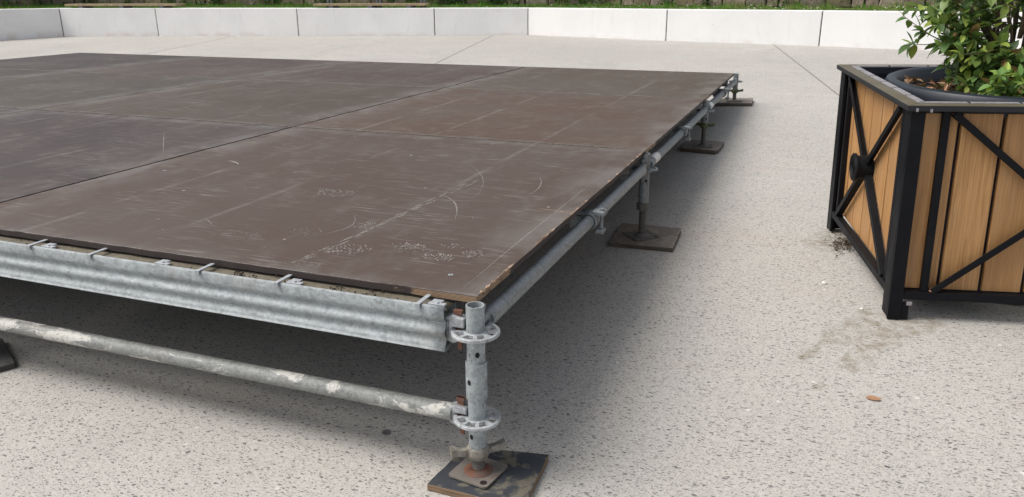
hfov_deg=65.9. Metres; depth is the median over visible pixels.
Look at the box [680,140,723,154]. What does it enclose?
timber pad
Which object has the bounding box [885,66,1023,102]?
plant pot
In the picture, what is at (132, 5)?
wall bench
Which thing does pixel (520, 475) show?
timber pad
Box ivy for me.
[0,0,938,8]
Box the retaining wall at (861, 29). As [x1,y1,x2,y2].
[0,8,1022,50]
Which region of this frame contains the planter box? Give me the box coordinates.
[827,64,1023,318]
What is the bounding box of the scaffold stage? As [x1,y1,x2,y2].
[0,53,742,488]
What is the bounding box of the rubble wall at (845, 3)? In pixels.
[0,0,1015,8]
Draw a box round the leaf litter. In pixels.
[904,75,1023,96]
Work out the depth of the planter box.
3.00 m
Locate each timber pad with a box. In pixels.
[0,338,15,371]
[427,450,547,496]
[609,223,680,251]
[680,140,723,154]
[714,98,752,105]
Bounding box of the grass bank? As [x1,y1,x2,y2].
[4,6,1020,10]
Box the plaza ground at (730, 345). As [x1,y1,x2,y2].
[0,35,1023,496]
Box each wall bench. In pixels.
[64,3,185,7]
[313,0,430,7]
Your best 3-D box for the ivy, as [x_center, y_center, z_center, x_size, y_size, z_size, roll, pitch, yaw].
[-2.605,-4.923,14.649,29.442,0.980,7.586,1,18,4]
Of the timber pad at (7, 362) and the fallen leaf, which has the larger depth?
the timber pad at (7, 362)
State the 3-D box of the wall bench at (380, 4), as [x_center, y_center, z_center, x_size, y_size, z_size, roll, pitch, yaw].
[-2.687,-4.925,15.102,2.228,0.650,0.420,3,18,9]
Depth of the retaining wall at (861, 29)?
14.65 m
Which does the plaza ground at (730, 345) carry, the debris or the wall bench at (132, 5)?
the debris
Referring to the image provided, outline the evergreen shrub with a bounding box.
[896,0,1023,96]
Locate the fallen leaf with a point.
(873, 398)
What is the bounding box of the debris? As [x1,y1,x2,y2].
[824,231,856,257]
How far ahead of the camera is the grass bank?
15.68 m
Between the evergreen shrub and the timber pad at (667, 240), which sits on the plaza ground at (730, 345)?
the timber pad at (667, 240)
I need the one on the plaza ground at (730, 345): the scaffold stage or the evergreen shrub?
the scaffold stage
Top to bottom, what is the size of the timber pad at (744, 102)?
0.044 m
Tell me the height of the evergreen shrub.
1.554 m
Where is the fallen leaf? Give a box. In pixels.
[866,396,880,399]
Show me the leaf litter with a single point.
(933, 86)

